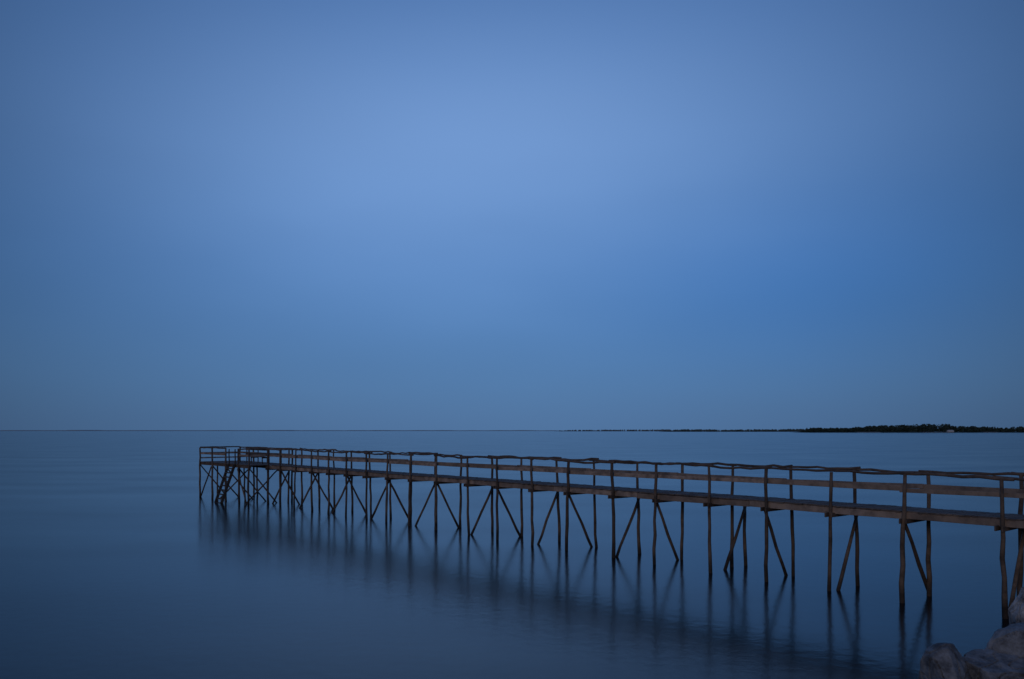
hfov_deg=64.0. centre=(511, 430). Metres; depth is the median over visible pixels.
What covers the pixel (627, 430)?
distant treeline
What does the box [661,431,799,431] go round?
headland
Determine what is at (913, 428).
distant treeline
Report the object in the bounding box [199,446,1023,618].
wooden pier
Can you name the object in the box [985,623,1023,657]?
shore boulder
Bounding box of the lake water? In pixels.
[0,431,1023,678]
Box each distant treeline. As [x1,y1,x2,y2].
[559,429,706,430]
[666,428,828,431]
[800,423,1023,431]
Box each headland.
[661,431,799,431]
[793,432,1023,432]
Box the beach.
[858,432,998,432]
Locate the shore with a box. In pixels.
[0,430,558,430]
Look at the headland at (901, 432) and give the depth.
2004.58 m
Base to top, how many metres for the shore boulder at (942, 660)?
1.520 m
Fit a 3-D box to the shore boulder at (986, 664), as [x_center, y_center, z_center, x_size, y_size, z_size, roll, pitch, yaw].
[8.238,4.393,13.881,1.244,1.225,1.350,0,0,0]
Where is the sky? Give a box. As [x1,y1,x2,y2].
[0,0,1023,430]
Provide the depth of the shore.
10019.35 m
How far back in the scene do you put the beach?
1995.18 m
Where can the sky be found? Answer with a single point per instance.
(562, 215)
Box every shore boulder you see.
[919,643,972,678]
[963,649,1023,678]
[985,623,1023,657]
[1008,587,1023,624]
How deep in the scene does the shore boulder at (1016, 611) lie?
16.05 m

